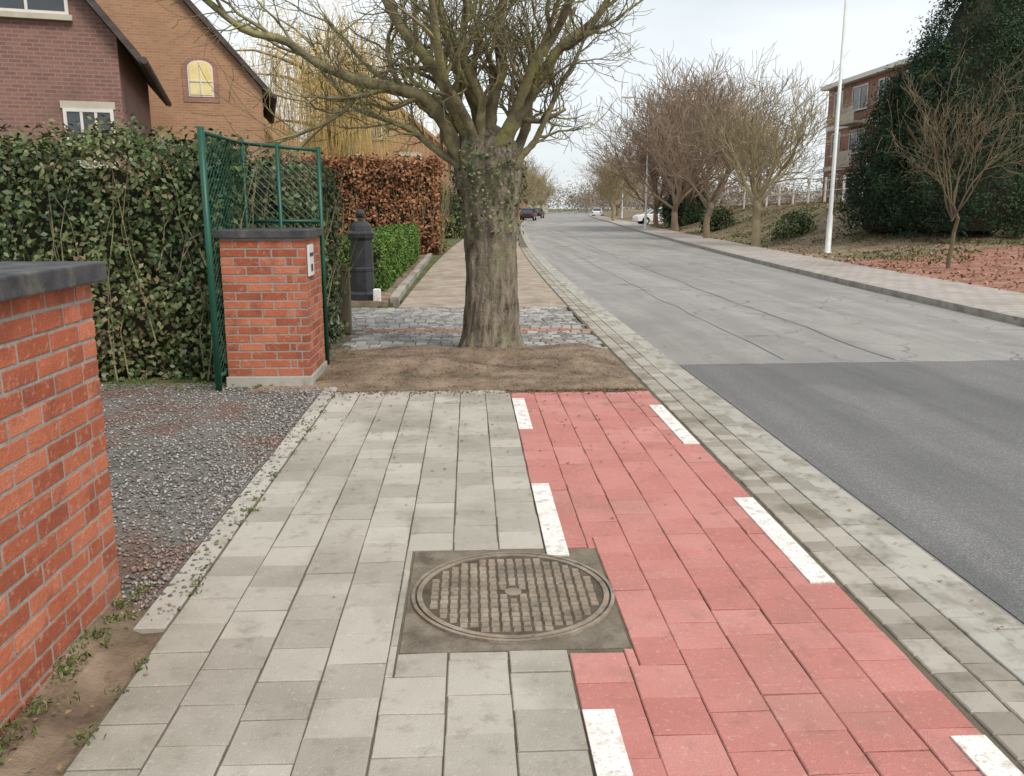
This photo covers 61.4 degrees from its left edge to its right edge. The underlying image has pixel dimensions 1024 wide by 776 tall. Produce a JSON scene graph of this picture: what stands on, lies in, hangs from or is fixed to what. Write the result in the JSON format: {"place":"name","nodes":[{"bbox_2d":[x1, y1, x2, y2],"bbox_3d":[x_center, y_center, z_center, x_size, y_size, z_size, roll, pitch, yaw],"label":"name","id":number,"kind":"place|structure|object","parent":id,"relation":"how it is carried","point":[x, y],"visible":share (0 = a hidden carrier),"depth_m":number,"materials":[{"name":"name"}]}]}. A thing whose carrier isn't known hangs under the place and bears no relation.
{"place":"outdoors","nodes":[
{"label":"outdoors","id":0,"kind":"place"},
{"bbox_2d":[0,0,152,168],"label":"walls","id":1,"kind":"structure","parent":0,"point":[46,66],"depth_m":16.45,"materials":[{"name":"brown brick"}]},
{"bbox_2d":[0,0,68,14],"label":"window frame","id":2,"kind":"object","parent":1,"relation":"attached to","point":[26,9],"visible":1,"depth_m":16.10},
{"bbox_2d":[0,0,64,11],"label":"window glass","id":3,"kind":"object","parent":2,"relation":"in","point":[52,5],"visible":1,"depth_m":16.10,"materials":[{"name":"glass"}]},
{"bbox_2d":[0,11,72,21],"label":"sill and lintel","id":4,"kind":"structure","parent":1,"relation":"attached to","point":[32,15],"depth_m":16.07,"materials":[{"name":"stone"}]},
{"bbox_2d":[62,108,117,163],"bbox_3d":[-8.199,-4.899,16.789,0.890,1.020,0.050,-4,12,-17],"label":"window frame","id":5,"kind":"object","parent":1,"relation":"attached to","point":[95,111],"visible":0.46,"depth_m":16.68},
{"bbox_2d":[66,111,111,159],"bbox_3d":[-8.205,-4.903,16.808,0.770,0.900,0.031,-4,12,-17],"label":"window glass","id":6,"kind":"object","parent":5,"relation":"in","point":[73,117],"visible":0.36,"depth_m":16.71,"materials":[{"name":"glass"}]},
{"bbox_2d":[59,100,121,168],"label":"sill and lintel","id":7,"kind":"structure","parent":1,"relation":"attached to","point":[87,104],"depth_m":16.68,"materials":[{"name":"stone"}]},
{"bbox_2d":[85,0,166,105],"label":"roof","id":8,"kind":"structure","parent":1,"relation":"attached to","point":[134,54],"depth_m":16.52,"materials":[{"name":"stone"}]},
{"bbox_2d":[140,56,171,106],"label":"gutters","id":9,"kind":"object","parent":8,"relation":"attached to","point":[151,72],"visible":1,"depth_m":18.77,"materials":[{"name":"metal"}]},
{"bbox_2d":[0,604,162,775],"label":"dirt verge","id":10,"kind":"structure","parent":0,"point":[47,750],"depth_m":2.81,"materials":[{"name":"soil"}]},
{"bbox_2d":[0,287,119,725],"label":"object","id":11,"kind":"object","parent":10,"relation":"on","point":[29,454],"visible":0.25,"depth_m":2.91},
{"bbox_2d":[0,284,120,732],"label":"bricks","id":12,"kind":"object","parent":10,"relation":"on","point":[16,498],"visible":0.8,"depth_m":2.91,"materials":[{"name":"brick"}]},
{"bbox_2d":[0,261,106,301],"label":"wall coping","id":13,"kind":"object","parent":12,"relation":"on","point":[20,279],"depth_m":2.88,"materials":[{"name":"stone"}]},
{"bbox_2d":[100,383,335,620],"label":"gravel driveway","id":14,"kind":"structure","parent":0,"point":[132,533],"depth_m":5.43,"materials":[{"name":"gravel"}]},
{"bbox_2d":[0,345,350,764],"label":"weeds","id":15,"kind":"object","parent":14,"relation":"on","point":[17,724],"visible":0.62,"depth_m":3.02,"materials":[{"name":"green plant"}]},
{"bbox_2d":[264,129,298,159],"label":"walls","id":16,"kind":"structure","parent":0,"point":[272,149],"depth_m":43.89,"materials":[{"name":"orange brick"}]},
{"bbox_2d":[263,111,310,157],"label":"roof","id":17,"kind":"structure","parent":16,"relation":"on","point":[286,126],"depth_m":46.81,"materials":[{"name":"orange tile"}]},
{"bbox_2d":[98,214,519,383],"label":"garden lawn","id":18,"kind":"structure","parent":0,"point":[451,242],"depth_m":8.72,"materials":[{"name":"green plant"}]},
{"bbox_2d":[0,110,282,381],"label":"ivy hedge","id":19,"kind":"object","parent":18,"relation":"on","point":[139,231],"visible":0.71,"depth_m":7.84,"materials":[{"name":"green plant"}]},
{"bbox_2d":[95,0,265,219],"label":"walls","id":20,"kind":"structure","parent":18,"relation":"on","point":[145,27],"depth_m":24.95,"materials":[{"name":"orange brick"}]},
{"bbox_2d":[181,57,219,102],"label":"brick arch","id":21,"kind":"structure","parent":20,"relation":"attached to","point":[214,99],"depth_m":25.10,"materials":[{"name":"brick"}]},
{"bbox_2d":[187,60,213,96],"bbox_3d":[-9.054,-8.993,25.083,0.700,1.010,0.045,-3,12,-15],"label":"window frame","id":22,"kind":"object","parent":20,"relation":"attached to","point":[190,95],"visible":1,"depth_m":25.09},
{"bbox_2d":[189,61,211,94],"bbox_3d":[-9.052,-9.001,25.074,0.600,0.930,0.060,-3,12,-15],"label":"lit curtain","id":23,"kind":"object","parent":22,"relation":"hanging from","point":[194,75],"visible":1,"depth_m":25.05,"materials":[{"name":"fabric"}]},
{"bbox_2d":[190,62,211,94],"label":"glazing bars","id":24,"kind":"object","parent":22,"relation":"attached to","point":[200,81],"visible":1,"depth_m":25.03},
{"bbox_2d":[183,0,272,122],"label":"roof","id":25,"kind":"structure","parent":20,"relation":"attached to","point":[241,62],"depth_m":25.15,"materials":[{"name":"stone"}]},
{"bbox_2d":[271,95,276,123],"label":"gutters","id":26,"kind":"object","parent":25,"relation":"attached to","point":[273,107],"visible":0.37,"depth_m":27.96,"materials":[{"name":"metal"}]},
{"bbox_2d":[226,361,326,387],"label":"concrete plinth","id":27,"kind":"structure","parent":18,"relation":"on","point":[249,382],"depth_m":7.59,"materials":[{"name":"concrete"}]},
{"bbox_2d":[219,237,324,375],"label":"bricks","id":28,"kind":"object","parent":27,"relation":"on","point":[270,304],"visible":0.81,"depth_m":7.49,"materials":[{"name":"brick"}]},
{"bbox_2d":[307,244,313,275],"bbox_3d":[-1.770,-1.125,7.583,0.019,0.270,0.220,-1,12,-3],"label":"letterbox plate","id":29,"kind":"object","parent":28,"relation":"attached to","point":[310,260],"visible":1,"depth_m":7.52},
{"bbox_2d":[219,236,324,376],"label":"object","id":30,"kind":"object","parent":27,"relation":"on","point":[272,274],"visible":0.36,"depth_m":7.48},
{"bbox_2d":[213,228,323,237],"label":"slate pillar cap","id":31,"kind":"structure","parent":30,"relation":"on","point":[270,233],"depth_m":7.31,"materials":[{"name":"stone"}]},
{"bbox_2d":[221,151,363,350],"bbox_3d":[-2.308,-1.445,9.449,1.336,2.312,2.501,-1,12,-3],"label":"ivy hedge","id":32,"kind":"object","parent":18,"relation":"on","point":[331,218],"visible":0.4,"depth_m":8.99,"materials":[{"name":"green plant"}]},
{"bbox_2d":[226,0,452,182],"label":"weeping willow","id":33,"kind":"object","parent":18,"relation":"on","point":[343,143],"visible":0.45,"depth_m":34.26,"materials":[{"name":"plant"}]},
{"bbox_2d":[269,150,451,254],"bbox_3d":[-8.894,-6.178,28.997,13.857,3.592,1.838,-1,12,-3],"label":"beech hedge","id":34,"kind":"object","parent":18,"relation":"on","point":[408,193],"visible":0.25,"depth_m":28.74,"materials":[{"name":"brown plant"}]},
{"bbox_2d":[322,255,425,308],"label":"garden bed soil","id":35,"kind":"structure","parent":18,"relation":"on","point":[384,302],"depth_m":15.34,"materials":[{"name":"soil"}]},
{"bbox_2d":[332,222,420,290],"bbox_3d":[-3.056,-3.362,21.025,1.198,1.160,11.396,-1,12,-3],"label":"box hedge","id":36,"kind":"object","parent":35,"relation":"on","point":[396,250],"visible":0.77,"depth_m":17.55,"materials":[{"name":"green plant"}]},
{"bbox_2d":[373,288,380,300],"bbox_3d":[-2.215,-1.519,14.168,0.120,0.220,0.140,-1,12,-3],"label":"white marker stone","id":37,"kind":"object","parent":35,"relation":"on","point":[376,294],"visible":1,"depth_m":14.10,"materials":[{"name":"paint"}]},
{"bbox_2d":[306,94,451,191],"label":"walls","id":38,"kind":"structure","parent":18,"relation":"on","point":[424,151],"depth_m":53.76,"materials":[{"name":"orange brick"}]},
{"bbox_2d":[304,94,448,152],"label":"roof","id":39,"kind":"structure","parent":38,"relation":"on","point":[403,111],"depth_m":53.40,"materials":[{"name":"orange tile"}]},
{"bbox_2d":[399,152,421,154],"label":"sill and lintel","id":40,"kind":"structure","parent":38,"relation":"attached to","point":[411,153],"depth_m":53.87,"materials":[{"name":"stone"}]},
{"bbox_2d":[390,253,431,307],"bbox_3d":[-2.318,-2.878,21.264,0.140,0.227,13.780,-1,12,-3],"label":"garden edging","id":41,"kind":"object","parent":18,"relation":"on","point":[399,292],"visible":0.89,"depth_m":17.23,"materials":[{"name":"concrete"}]},
{"bbox_2d":[433,182,463,238],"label":"evergreen shrub","id":42,"kind":"object","parent":18,"relation":"on","point":[451,229],"visible":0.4,"depth_m":44.42,"materials":[{"name":"green plant"}]},
{"bbox_2d":[525,193,547,212],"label":"walls","id":43,"kind":"structure","parent":18,"relation":"on","point":[545,209],"depth_m":250.26,"materials":[{"name":"stone"}]},
{"bbox_2d":[347,209,374,300],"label":"iron garden pillar","id":44,"kind":"structure","parent":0,"point":[362,278],"depth_m":14.17,"materials":[{"name":"metal"}]},
{"bbox_2d":[248,343,645,397],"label":"tree bed soil","id":45,"kind":"object","parent":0,"point":[440,366],"visible":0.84,"depth_m":8.16,"materials":[{"name":"soil"}]},
{"bbox_2d":[197,126,329,390],"bbox_3d":[-2.401,-1.189,7.888,0.599,2.190,1.326,8,14,33],"label":"green fence","id":46,"kind":"object","parent":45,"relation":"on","point":[209,249],"visible":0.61,"depth_m":7.76,"materials":[{"name":"metal"}]},
{"bbox_2d":[155,0,652,347],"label":"street tree","id":47,"kind":"object","parent":45,"relation":"on","point":[485,156],"visible":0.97,"depth_m":8.71,"materials":[{"name":"brown plant"}]},
{"bbox_2d":[329,306,607,349],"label":"sett driveway","id":48,"kind":"structure","parent":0,"point":[452,321],"depth_m":11.50,"materials":[{"name":"stone"}]},
{"bbox_2d":[338,264,351,333],"bbox_3d":[-2.089,-1.115,10.776,0.140,0.860,0.130,-1,12,-3],"label":"wooden post","id":49,"kind":"object","parent":48,"relation":"on","point":[345,308],"visible":0.8,"depth_m":10.73,"materials":[{"name":"brown wood"}]},
{"bbox_2d":[361,328,591,332],"bbox_3d":[-0.453,-0.741,11.150,2.971,0.041,0.248,-1,12,-3],"label":"sett driveway band","id":50,"kind":"object","parent":48,"relation":"on","point":[454,330],"visible":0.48,"depth_m":11.11,"materials":[{"name":"stone"}]},
{"bbox_2d":[399,212,566,307],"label":"sandy path","id":51,"kind":"structure","parent":0,"point":[438,285],"depth_m":17.21,"materials":[{"name":"sand"}]},
{"bbox_2d":[522,152,541,194],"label":"distant street tree","id":52,"kind":"object","parent":51,"relation":"on","point":[524,171],"visible":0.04,"depth_m":75.66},
{"bbox_2d":[518,152,546,220],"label":"distant street tree","id":53,"kind":"object","parent":51,"relation":"on","point":[529,191],"visible":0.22,"depth_m":95.05,"materials":[{"name":"plant"}]},
{"bbox_2d":[0,272,1003,773],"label":"leaf litter","id":54,"kind":"object","parent":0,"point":[352,488],"visible":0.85,"depth_m":5.90,"materials":[{"name":"plant"}]},
{"bbox_2d":[60,392,962,775],"bbox_3d":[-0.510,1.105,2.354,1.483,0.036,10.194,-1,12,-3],"label":"grey pavement","id":55,"kind":"structure","parent":0,"point":[338,736],"depth_m":3.10,"materials":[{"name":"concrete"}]},
{"bbox_2d":[133,387,505,633],"bbox_3d":[-0.746,0.481,5.480,1.575,0.105,4.490,-1,12,-3],"label":"pavement edging","id":56,"kind":"object","parent":55,"relation":"on","point":[158,623],"visible":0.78,"depth_m":4.20,"materials":[{"name":"concrete"}]},
{"bbox_2d":[400,548,630,653],"bbox_3d":[-0.002,0.861,3.546,0.842,0.059,0.924,-1,12,-3],"label":"manhole cover","id":57,"kind":"object","parent":55,"relation":"on","point":[487,601],"visible":1,"depth_m":3.43,"materials":[{"name":"metal"}]},
{"bbox_2d":[191,0,960,208],"label":"sky","id":58,"kind":"structure","parent":0,"point":[809,32],"materials":[{"name":"white"}]},
{"bbox_2d":[548,209,605,211],"bbox_3d":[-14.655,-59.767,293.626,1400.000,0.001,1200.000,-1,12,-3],"label":"ground","id":59,"kind":"structure","parent":0,"point":[560,210],"depth_m":459.14,"materials":[{"name":"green plant"}]},
{"bbox_2d":[528,170,822,213],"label":"distant trees","id":60,"kind":"object","parent":59,"relation":"on","point":[730,198],"visible":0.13,"depth_m":221.65,"materials":[{"name":"plant"}]},
{"bbox_2d":[841,247,1023,292],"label":"red bark bed","id":61,"kind":"object","parent":59,"relation":"on","point":[1001,260],"visible":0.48,"depth_m":21.40,"materials":[{"name":"wood"}]},
{"bbox_2d":[867,29,1023,267],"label":"bare tree","id":62,"kind":"object","parent":61,"relation":"on","point":[952,207],"visible":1,"depth_m":20.55,"materials":[{"name":"plant"}]},
{"bbox_2d":[604,209,662,221],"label":"verge","id":63,"kind":"structure","parent":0,"point":[628,214],"depth_m":128.83,"materials":[{"name":"soil"}]},
{"bbox_2d":[570,143,641,215],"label":"bare tree","id":64,"kind":"object","parent":63,"relation":"on","point":[616,206],"visible":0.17,"depth_m":127.31,"materials":[{"name":"plant"}]},
{"bbox_2d":[582,152,648,220],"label":"bare tree","id":65,"kind":"object","parent":63,"relation":"on","point":[608,189],"visible":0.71,"depth_m":95.41,"materials":[{"name":"plant"}]},
{"bbox_2d":[594,123,670,212],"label":"bare tree","id":66,"kind":"object","parent":63,"relation":"on","point":[648,190],"visible":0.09,"depth_m":102.26,"materials":[{"name":"plant"}]},
{"bbox_2d":[632,208,662,223],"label":"parked car","id":67,"kind":"object","parent":63,"relation":"on","point":[639,218],"visible":0.28,"depth_m":78.35,"materials":[{"name":"white paint"}]},
{"bbox_2d":[511,391,983,775],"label":"red cycle path","id":68,"kind":"structure","parent":0,"point":[863,672],"depth_m":3.18,"materials":[{"name":"concrete"}]},
{"bbox_2d":[512,398,1023,775],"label":"cycle path markings","id":69,"kind":"object","parent":68,"relation":"on","point":[985,755],"visible":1,"depth_m":3.73,"materials":[{"name":"white paint"}]},
{"bbox_2d":[517,211,1023,773],"bbox_3d":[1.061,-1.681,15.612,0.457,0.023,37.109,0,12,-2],"label":"kerb pavers","id":70,"kind":"object","parent":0,"point":[969,676],"visible":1,"depth_m":3.72,"materials":[{"name":"concrete"}]},
{"bbox_2d":[521,159,559,218],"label":"distant street tree","id":71,"kind":"object","parent":70,"relation":"on","point":[527,204],"visible":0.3,"depth_m":118.74,"materials":[{"name":"plant"}]},
{"bbox_2d":[524,211,1023,629],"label":"asphalt road","id":72,"kind":"structure","parent":0,"point":[897,329],"depth_m":13.60,"materials":[{"name":"asphalt"}]},
{"bbox_2d":[520,208,536,220],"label":"parked car","id":73,"kind":"object","parent":72,"relation":"on","point":[528,213],"visible":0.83,"depth_m":104.35,"materials":[{"name":"paint"}]},
{"bbox_2d":[533,208,544,217],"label":"parked car","id":74,"kind":"object","parent":72,"relation":"on","point":[540,213],"visible":0.52,"depth_m":127.12,"materials":[{"name":"paint"}]},
{"bbox_2d":[527,163,550,207],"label":"distant street tree","id":75,"kind":"object","parent":72,"relation":"on","point":[532,205],"visible":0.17,"depth_m":145.59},
{"bbox_2d":[534,170,566,207],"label":"distant street tree","id":76,"kind":"object","parent":72,"relation":"on","point":[550,194],"visible":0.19,"depth_m":170.36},
{"bbox_2d":[592,208,603,215],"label":"parked car","id":77,"kind":"object","parent":72,"relation":"on","point":[596,211],"visible":0.97,"depth_m":148.07,"materials":[{"name":"white paint"}]},
{"bbox_2d":[563,232,892,359],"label":"tar seams","id":78,"kind":"object","parent":72,"relation":"on","point":[734,302],"visible":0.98,"depth_m":12.83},
{"bbox_2d":[520,219,1023,685],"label":"kerb","id":79,"kind":"structure","parent":72,"relation":"on","point":[905,560],"depth_m":4.39,"materials":[{"name":"concrete"}]},
{"bbox_2d":[589,213,1023,325],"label":"kerb","id":80,"kind":"structure","parent":72,"relation":"on","point":[1011,318],"depth_m":16.54,"materials":[{"name":"concrete"}]},
{"bbox_2d":[680,360,1023,622],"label":"asphalt road patch","id":81,"kind":"object","parent":72,"relation":"on","point":[928,456],"visible":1,"depth_m":6.12,"materials":[{"name":"asphalt"}]},
{"bbox_2d":[590,211,1023,315],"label":"pavement","id":82,"kind":"structure","parent":0,"point":[996,299],"depth_m":19.13,"materials":[{"name":"concrete"}]},
{"bbox_2d":[589,154,645,218],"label":"bare tree","id":83,"kind":"object","parent":82,"relation":"on","point":[603,196],"visible":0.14,"depth_m":114.11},
{"bbox_2d":[622,96,648,227],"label":"street lamp","id":84,"kind":"object","parent":82,"relation":"on","point":[645,220],"visible":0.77,"depth_m":61.94,"materials":[{"name":"metal"}]},
{"bbox_2d":[617,41,803,237],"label":"bare tree","id":85,"kind":"object","parent":82,"relation":"on","point":[709,202],"visible":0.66,"depth_m":42.04,"materials":[{"name":"plant"}]},
{"bbox_2d":[647,202,1023,260],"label":"grass bank","id":86,"kind":"structure","parent":0,"point":[890,243],"depth_m":31.52,"materials":[{"name":"plant"}]},
{"bbox_2d":[585,89,729,226],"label":"bare tree","id":87,"kind":"object","parent":86,"relation":"on","point":[652,177],"visible":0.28,"depth_m":66.92,"materials":[{"name":"plant"}]},
{"bbox_2d":[579,58,760,230],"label":"bare tree","id":88,"kind":"object","parent":86,"relation":"on","point":[678,198],"visible":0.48,"depth_m":55.42,"materials":[{"name":"plant"}]},
{"bbox_2d":[658,176,720,207],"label":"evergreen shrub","id":89,"kind":"object","parent":86,"relation":"on","point":[702,194],"visible":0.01,"depth_m":71.39,"materials":[{"name":"green plant"}]},
{"bbox_2d":[599,40,804,224],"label":"bare tree","id":90,"kind":"object","parent":86,"relation":"on","point":[690,195],"visible":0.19,"depth_m":58.98,"materials":[{"name":"plant"}]},
{"bbox_2d":[609,40,805,193],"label":"bare tree","id":91,"kind":"object","parent":86,"relation":"on","point":[699,186],"visible":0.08,"depth_m":63.67,"materials":[{"name":"plant"}]},
{"bbox_2d":[696,84,831,219],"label":"bare tree","id":92,"kind":"object","parent":86,"relation":"on","point":[759,184],"visible":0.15,"depth_m":45.32,"materials":[{"name":"plant"}]},
{"bbox_2d":[676,50,860,246],"bbox_3d":[9.835,-9.126,33.691,6.912,7.238,7.702,3,12,13],"label":"bare tree","id":93,"kind":"object","parent":86,"relation":"on","point":[756,200],"visible":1,"depth_m":32.95,"materials":[{"name":"plant"}]},
{"bbox_2d":[766,208,818,239],"bbox_3d":[11.736,-6.686,35.973,2.260,1.744,2.160,-1,12,-3],"label":"evergreen shrub","id":94,"kind":"object","parent":86,"relation":"on","point":[797,223],"visible":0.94,"depth_m":35.58,"materials":[{"name":"green plant"}]},
{"bbox_2d":[743,175,862,208],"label":"post fence","id":95,"kind":"object","parent":86,"relation":"on","point":[809,191],"visible":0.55,"depth_m":46.35,"materials":[{"name":"wood"}]},
{"bbox_2d":[824,0,847,252],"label":"street lamp","id":96,"kind":"object","parent":86,"relation":"on","point":[829,223],"visible":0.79,"depth_m":28.18,"materials":[{"name":"metal"}]},
{"bbox_2d":[652,201,1023,291],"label":"leaf litter bank","id":97,"kind":"structure","parent":86,"relation":"on","point":[952,280],"depth_m":26.52,"materials":[{"name":"plant"}]},
{"bbox_2d":[656,185,706,227],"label":"evergreen shrub","id":98,"kind":"object","parent":97,"relation":"on","point":[695,208],"visible":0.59,"depth_m":61.39,"materials":[{"name":"green plant"}]},
{"bbox_2d":[698,201,738,232],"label":"evergreen shrub","id":99,"kind":"object","parent":97,"relation":"on","point":[720,219],"visible":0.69,"depth_m":49.15,"materials":[{"name":"green plant"}]},
{"bbox_2d":[648,201,1023,263],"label":"grass tufts","id":100,"kind":"object","parent":97,"relation":"on","point":[979,241],"visible":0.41,"depth_m":29.96,"materials":[{"name":"plant"}]},
{"bbox_2d":[827,61,927,239],"bbox_3d":[13.776,-8.310,31.227,4.306,6.667,4.167,-1,12,-3],"label":"conifer tree","id":101,"kind":"object","parent":86,"relation":"on","point":[856,200],"visible":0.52,"depth_m":30.82,"materials":[{"name":"green plant"}]},
{"bbox_2d":[821,57,936,201],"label":"walls","id":102,"kind":"structure","parent":86,"relation":"on","point":[858,115],"depth_m":57.39,"materials":[{"name":"red brick"}]},
{"bbox_2d":[829,98,882,200],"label":"balconies","id":103,"kind":"structure","parent":102,"relation":"attached to","point":[843,155],"depth_m":55.51,"materials":[{"name":"stone"}]},
{"bbox_2d":[827,70,908,196],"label":"window frames","id":104,"kind":"structure","parent":102,"relation":"attached to","point":[859,108],"depth_m":56.41,"materials":[{"name":"plastic"}]},
{"bbox_2d":[829,72,918,194],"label":"window glass","id":105,"kind":"object","parent":102,"relation":"attached to","point":[856,92],"visible":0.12,"depth_m":56.07,"materials":[{"name":"glass"}]},
{"bbox_2d":[820,50,935,171],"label":"white bands","id":106,"kind":"object","parent":102,"relation":"attached to","point":[866,75],"visible":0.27,"depth_m":54.57,"materials":[{"name":"paint"}]},
{"bbox_2d":[852,0,1023,243],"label":"conifer tree","id":107,"kind":"object","parent":86,"relation":"on","point":[989,204],"visible":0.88,"depth_m":28.34,"materials":[{"name":"green plant"}]},
{"bbox_2d":[996,0,1023,222],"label":"conifer tree","id":108,"kind":"object","parent":86,"relation":"on","point":[1020,7],"visible":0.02,"depth_m":31.11,"materials":[{"name":"green plant"}]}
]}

